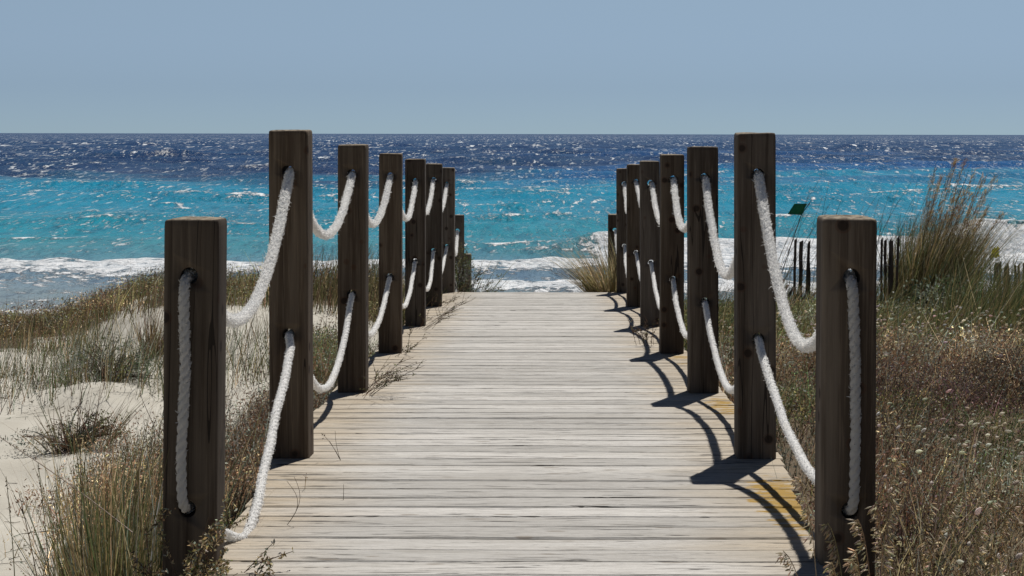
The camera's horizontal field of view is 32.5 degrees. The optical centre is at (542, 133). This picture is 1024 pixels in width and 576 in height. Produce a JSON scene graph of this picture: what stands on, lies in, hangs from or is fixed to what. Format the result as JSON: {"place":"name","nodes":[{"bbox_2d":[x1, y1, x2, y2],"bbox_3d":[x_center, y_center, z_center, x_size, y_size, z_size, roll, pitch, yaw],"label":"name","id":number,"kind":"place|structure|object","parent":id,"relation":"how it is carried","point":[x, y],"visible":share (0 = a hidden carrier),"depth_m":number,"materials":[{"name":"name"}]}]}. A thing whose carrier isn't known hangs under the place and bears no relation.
{"place":"outdoors","nodes":[
{"label":"outdoors","id":0,"kind":"place"},
{"bbox_2d":[0,133,1023,317],"bbox_3d":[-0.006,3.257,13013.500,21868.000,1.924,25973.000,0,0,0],"label":"sea","id":1,"kind":"structure","parent":0,"point":[77,210],"depth_m":98.26,"materials":[{"name":"liquid"}]},
{"bbox_2d":[0,294,1023,575],"bbox_3d":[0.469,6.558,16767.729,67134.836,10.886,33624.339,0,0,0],"label":"sand dune","id":2,"kind":"structure","parent":0,"point":[14,470],"depth_m":8.63,"materials":[{"name":"beige sand"}]},
{"bbox_2d":[5,478,14,575],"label":"grass stalk","id":3,"kind":"object","parent":2,"relation":"on","point":[11,526],"depth_m":4.75,"materials":[{"name":"green plant"}]},
{"bbox_2d":[18,492,36,575],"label":"grass stalk","id":4,"kind":"object","parent":2,"relation":"on","point":[22,509],"depth_m":4.76,"materials":[{"name":"plant"}]},
{"bbox_2d":[38,464,49,575],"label":"grass stalk","id":5,"kind":"object","parent":2,"relation":"on","point":[44,521],"depth_m":4.75,"materials":[{"name":"green plant"}]},
{"bbox_2d":[78,436,84,575],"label":"grass stalk","id":6,"kind":"object","parent":2,"relation":"on","point":[81,490],"depth_m":4.77,"materials":[{"name":"plant"}]},
{"bbox_2d":[1,379,163,456],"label":"brown bush","id":7,"kind":"object","parent":2,"relation":"on","point":[66,443],"visible":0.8,"depth_m":8.09,"materials":[{"name":"brown plant"}]},
{"bbox_2d":[40,323,163,386],"bbox_3d":[-2.448,1.273,10.026,0.794,0.422,0.739,0,0,0],"label":"grey green bush","id":8,"kind":"object","parent":2,"relation":"on","point":[132,368],"visible":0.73,"depth_m":9.94,"materials":[{"name":"plant"}]},
{"bbox_2d":[0,417,252,575],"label":"grass clump","id":9,"kind":"object","parent":2,"relation":"on","point":[62,536],"visible":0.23,"depth_m":5.38,"materials":[{"name":"plant"}]},
{"bbox_2d":[126,300,163,358],"bbox_3d":[-2.455,1.263,11.331,0.493,0.427,0.596,0,0,45],"label":"rusty grass tuft","id":10,"kind":"object","parent":2,"relation":"on","point":[154,329],"visible":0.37,"depth_m":11.25,"materials":[{"name":"brown plant"}]},
{"bbox_2d":[9,391,291,575],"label":"grass clump","id":11,"kind":"object","parent":2,"relation":"on","point":[104,567],"visible":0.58,"depth_m":4.69,"materials":[{"name":"plant"}]},
{"bbox_2d":[0,437,132,532],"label":"grass stalk","id":12,"kind":"object","parent":11,"relation":"on","point":[70,485],"depth_m":4.69,"materials":[{"name":"beige plant"}]},
{"bbox_2d":[0,316,327,563],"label":"dry twigs","id":13,"kind":"object","parent":2,"relation":"on","point":[71,466],"visible":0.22,"depth_m":8.09,"materials":[{"name":"brown plant"}]},
{"bbox_2d":[0,268,337,534],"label":"dune grass","id":14,"kind":"structure","parent":2,"relation":"on","point":[14,372],"depth_m":10.37,"materials":[{"name":"green plant"}]},
{"bbox_2d":[162,216,226,575],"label":"rope post","id":15,"kind":"object","parent":2,"relation":"on","point":[198,245],"visible":0.88,"depth_m":4.37,"materials":[{"name":"brown wood"}]},
{"bbox_2d":[133,462,256,529],"bbox_3d":[-1.014,1.289,6.022,0.646,0.317,0.648,0,0,-37],"label":"green tussock","id":16,"kind":"object","parent":2,"relation":"on","point":[238,505],"visible":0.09,"depth_m":6.01,"materials":[{"name":"green plant"}]},
{"bbox_2d":[1,305,401,575],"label":"dry scrub","id":17,"kind":"object","parent":2,"relation":"on","point":[324,355],"visible":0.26,"depth_m":7.44,"materials":[{"name":"plant"}]},
{"bbox_2d":[130,496,293,575],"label":"woody herb","id":18,"kind":"object","parent":2,"relation":"on","point":[205,569],"visible":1,"depth_m":4.21,"materials":[{"name":"plant"}]},
{"bbox_2d":[0,240,445,356],"bbox_3d":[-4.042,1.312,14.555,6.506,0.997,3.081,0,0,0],"label":"dune grass","id":19,"kind":"structure","parent":2,"relation":"on","point":[332,293],"depth_m":13.74,"materials":[{"name":"green plant"}]},
{"bbox_2d":[269,130,313,458],"bbox_3d":[-0.882,0.932,6.166,0.137,1.895,0.137,0,0,1],"label":"rope post","id":20,"kind":"object","parent":2,"relation":"on","point":[291,294],"visible":0.71,"depth_m":6.10,"materials":[{"name":"brown wood"}]},
{"bbox_2d":[175,167,459,541],"bbox_3d":[-0.855,0.884,11.225,0.136,1.554,13.782,0,0,0],"label":"rope","id":21,"kind":"object","parent":20,"relation":"attached to","point":[245,314],"visible":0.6,"depth_m":5.62,"materials":[{"name":"white fabric"}]},
{"bbox_2d":[338,144,368,392],"bbox_3d":[-0.882,0.996,8.167,0.131,1.898,0.131,0,0,1],"label":"rope post","id":22,"kind":"object","parent":2,"relation":"on","point":[353,252],"visible":0.65,"depth_m":8.10,"materials":[{"name":"brown wood"}]},
{"bbox_2d":[378,153,402,352],"bbox_3d":[-0.882,1.060,10.166,0.133,1.899,0.132,0,0,-2],"label":"rope post","id":23,"kind":"object","parent":2,"relation":"on","point":[391,262],"visible":0.62,"depth_m":10.10,"materials":[{"name":"brown wood"}]},
{"bbox_2d":[405,159,425,325],"bbox_3d":[-0.882,1.123,12.166,0.137,1.904,0.137,0,0,1],"label":"rope post","id":24,"kind":"object","parent":2,"relation":"on","point":[415,236],"visible":0.64,"depth_m":12.10,"materials":[{"name":"brown wood"}]},
{"bbox_2d":[426,163,442,306],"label":"rope post","id":25,"kind":"object","parent":2,"relation":"on","point":[434,226],"visible":0.6,"depth_m":14.10,"materials":[{"name":"brown wood"}]},
{"bbox_2d":[442,167,454,292],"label":"rope post","id":26,"kind":"object","parent":2,"relation":"on","point":[448,238],"visible":0.39,"depth_m":16.10,"materials":[{"name":"brown wood"}]},
{"bbox_2d":[455,214,463,284],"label":"rope post","id":27,"kind":"object","parent":2,"relation":"on","point":[459,222],"visible":0.19,"depth_m":18.10,"materials":[{"name":"brown wood"}]},
{"bbox_2d":[464,253,471,291],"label":"rope post","id":28,"kind":"object","parent":2,"relation":"on","point":[469,256],"visible":0.08,"depth_m":20.10,"materials":[{"name":"brown wood"}]},
{"bbox_2d":[455,241,522,291],"bbox_3d":[-0.594,1.388,16.927,0.759,0.707,0.854,0,0,-16],"label":"green shrub","id":29,"kind":"object","parent":2,"relation":"on","point":[463,281],"visible":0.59,"depth_m":16.88,"materials":[{"name":"green plant"}]},
{"bbox_2d":[199,292,830,575],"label":"boardwalk","id":30,"kind":"structure","parent":2,"relation":"on","point":[541,434],"depth_m":5.88,"materials":[{"name":"brown wood"}]},
{"bbox_2d":[287,477,299,524],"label":"dry sprig","id":31,"kind":"object","parent":30,"relation":"on","point":[297,501],"visible":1,"depth_m":4.89,"materials":[{"name":"brown plant"}]},
{"bbox_2d":[321,433,340,460],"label":"dry sprig","id":32,"kind":"object","parent":30,"relation":"on","point":[333,447],"visible":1,"depth_m":6.05,"materials":[{"name":"brown plant"}]},
{"bbox_2d":[355,355,426,397],"bbox_3d":[-0.706,1.100,7.921,0.301,0.181,0.466,0,0,25],"label":"weed","id":33,"kind":"object","parent":30,"relation":"on","point":[386,380],"visible":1,"depth_m":7.95,"materials":[{"name":"brown plant"}]},
{"bbox_2d":[395,322,426,356],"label":"weed","id":34,"kind":"object","parent":30,"relation":"on","point":[408,350],"visible":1,"depth_m":9.93,"materials":[{"name":"brown plant"}]},
{"bbox_2d":[415,293,471,330],"bbox_3d":[-0.636,1.176,11.782,0.469,0.277,0.279,0,0,-38],"label":"weed","id":35,"kind":"object","parent":30,"relation":"on","point":[445,313],"visible":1,"depth_m":11.73,"materials":[{"name":"brown plant"}]},
{"bbox_2d":[436,292,459,308],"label":"weed","id":36,"kind":"object","parent":30,"relation":"on","point":[450,301],"visible":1,"depth_m":13.92,"materials":[{"name":"plant"}]},
{"bbox_2d":[454,272,483,292],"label":"weed","id":37,"kind":"object","parent":30,"relation":"on","point":[462,287],"visible":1,"depth_m":15.89,"materials":[{"name":"green plant"}]},
{"bbox_2d":[627,316,658,345],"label":"weed","id":38,"kind":"object","parent":30,"relation":"on","point":[639,334],"visible":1,"depth_m":10.59,"materials":[{"name":"plant"}]},
{"bbox_2d":[518,225,622,291],"bbox_3d":[0.441,1.271,16.720,1.437,0.810,1.641,0,0,35],"label":"straw tussock","id":39,"kind":"object","parent":2,"relation":"on","point":[589,283],"visible":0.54,"depth_m":16.65,"materials":[{"name":"beige plant"}]},
{"bbox_2d":[608,214,616,279],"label":"rope post","id":40,"kind":"object","parent":2,"relation":"on","point":[611,222],"visible":0.17,"depth_m":18.10,"materials":[{"name":"brown wood"}]},
{"bbox_2d":[616,168,626,292],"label":"rope post","id":41,"kind":"object","parent":2,"relation":"on","point":[621,224],"visible":0.46,"depth_m":16.10,"materials":[{"name":"brown wood"}]},
{"bbox_2d":[626,164,639,306],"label":"rope post","id":42,"kind":"object","parent":2,"relation":"on","point":[633,245],"visible":0.38,"depth_m":14.10,"materials":[{"name":"brown wood"}]},
{"bbox_2d":[639,161,659,326],"bbox_3d":[0.743,1.131,12.166,0.136,1.893,0.137,0,0,1],"label":"rope post","id":43,"kind":"object","parent":2,"relation":"on","point":[649,237],"visible":0.55,"depth_m":12.10,"materials":[{"name":"brown wood"}]},
{"bbox_2d":[659,154,683,353],"bbox_3d":[0.745,1.064,10.166,0.135,1.897,0.136,0,0,0],"label":"rope post","id":44,"kind":"object","parent":2,"relation":"on","point":[671,339],"visible":0.66,"depth_m":10.10,"materials":[{"name":"brown wood"}]},
{"bbox_2d":[687,146,718,392],"bbox_3d":[0.744,1.002,8.166,0.137,1.891,0.136,0,0,0],"label":"rope post","id":45,"kind":"object","parent":2,"relation":"on","point":[702,282],"visible":0.57,"depth_m":8.10,"materials":[{"name":"brown wood"}]},
{"bbox_2d":[734,132,775,458],"bbox_3d":[0.744,0.938,6.167,0.135,1.888,0.136,0,0,0],"label":"rope post","id":46,"kind":"object","parent":2,"relation":"on","point":[754,408],"visible":0.73,"depth_m":6.10,"materials":[{"name":"brown wood"}]},
{"bbox_2d":[614,169,861,514],"bbox_3d":[0.750,0.888,11.223,0.097,1.539,13.779,0,0,0],"label":"rope","id":47,"kind":"object","parent":46,"relation":"attached to","point":[806,345],"visible":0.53,"depth_m":5.72,"materials":[{"name":"white fabric"}]},
{"bbox_2d":[781,202,809,274],"bbox_3d":[2.644,1.393,19.003,0.494,1.307,0.020,0,0,0],"label":"beach flag","id":48,"kind":"object","parent":2,"relation":"on","point":[796,209],"visible":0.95,"depth_m":19.00,"materials":[{"name":"green fabric"}]},
{"bbox_2d":[782,238,815,307],"bbox_3d":[2.336,1.425,16.018,0.277,0.941,0.467,0,0,37],"label":"paling fence","id":49,"kind":"object","parent":2,"relation":"on","point":[808,272],"visible":0.43,"depth_m":16.17,"materials":[{"name":"wood"}]},
{"bbox_2d":[775,475,893,575],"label":"wild oat clump","id":50,"kind":"object","parent":2,"relation":"on","point":[854,565],"visible":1,"depth_m":4.01,"materials":[{"name":"beige plant"}]},
{"bbox_2d":[814,215,876,575],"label":"rope post","id":51,"kind":"object","parent":2,"relation":"on","point":[844,243],"visible":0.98,"depth_m":4.37,"materials":[{"name":"brown wood"}]},
{"bbox_2d":[684,286,1023,575],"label":"dry scrub","id":52,"kind":"object","parent":2,"relation":"on","point":[982,375],"visible":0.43,"depth_m":7.72,"materials":[{"name":"brown plant"}]},
{"bbox_2d":[865,459,905,575],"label":"wild oat clump","id":53,"kind":"object","parent":2,"relation":"on","point":[889,514],"visible":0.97,"depth_m":4.15,"materials":[{"name":"beige plant"}]},
{"bbox_2d":[880,235,899,310],"bbox_3d":[3.196,1.432,16.213,0.200,0.994,0.064,0,0,0],"label":"paling fence","id":54,"kind":"object","parent":2,"relation":"on","point":[890,271],"visible":0.59,"depth_m":16.20,"materials":[{"name":"wood"}]},
{"bbox_2d":[878,270,982,326],"bbox_3d":[3.162,1.407,14.399,1.054,0.599,1.096,0,0,-26],"label":"silver shrub","id":55,"kind":"object","parent":2,"relation":"on","point":[926,292],"visible":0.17,"depth_m":14.34,"materials":[{"name":"plant"}]},
{"bbox_2d":[919,488,975,574],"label":"wild oat clump","id":56,"kind":"object","parent":2,"relation":"on","point":[932,520],"visible":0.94,"depth_m":4.22,"materials":[{"name":"beige plant"}]},
{"bbox_2d":[874,156,1023,313],"bbox_3d":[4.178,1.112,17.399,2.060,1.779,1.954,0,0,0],"label":"plumed grass tussock","id":57,"kind":"object","parent":2,"relation":"on","point":[943,250],"visible":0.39,"depth_m":17.31,"materials":[{"name":"green plant"}]},
{"bbox_2d":[917,497,1020,575],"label":"wild oat clump","id":58,"kind":"object","parent":2,"relation":"on","point":[983,540],"visible":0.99,"depth_m":4.15,"materials":[{"name":"beige plant"}]},
{"bbox_2d":[990,247,998,278],"bbox_3d":[5.277,1.745,20.501,0.124,0.870,0.016,0,0,-5],"label":"marker flag","id":59,"kind":"object","parent":2,"relation":"on","point":[995,256],"visible":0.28,"depth_m":20.50,"materials":[{"name":"green plastic"}]},
{"bbox_2d":[994,262,1023,292],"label":"paling fence","id":60,"kind":"object","parent":2,"relation":"on","point":[996,265],"visible":0.07,"depth_m":20.99,"materials":[{"name":"wood"}]},
{"bbox_2d":[0,0,1023,134],"label":"sky","id":61,"kind":"structure","parent":0,"point":[779,67],"materials":[{"name":"blue"}]},
{"bbox_2d":[776,179,840,303],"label":"tall grass","id":62,"kind":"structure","parent":0,"point":[789,271],"depth_m":17.16,"materials":[{"name":"green plant"}]},
{"bbox_2d":[684,254,1023,370],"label":"dune grass","id":63,"kind":"structure","parent":0,"point":[877,300],"depth_m":12.50,"materials":[{"name":"plant"}]},
{"bbox_2d":[810,181,924,307],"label":"tall grass","id":64,"kind":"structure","parent":0,"point":[888,247],"depth_m":16.96,"materials":[{"name":"green plant"}]},
{"bbox_2d":[719,316,1023,575],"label":"dry grass","id":65,"kind":"structure","parent":0,"point":[952,551],"depth_m":5.53,"materials":[{"name":"plant"}]},
{"bbox_2d":[719,305,1023,575],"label":"hare tail grass","id":66,"kind":"structure","parent":0,"point":[978,512],"depth_m":6.39,"materials":[{"name":"beige plant"}]},
{"bbox_2d":[901,244,1023,342],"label":"dune grass","id":67,"kind":"structure","parent":0,"point":[1013,291],"depth_m":12.93,"materials":[{"name":"green plant"}]}
]}

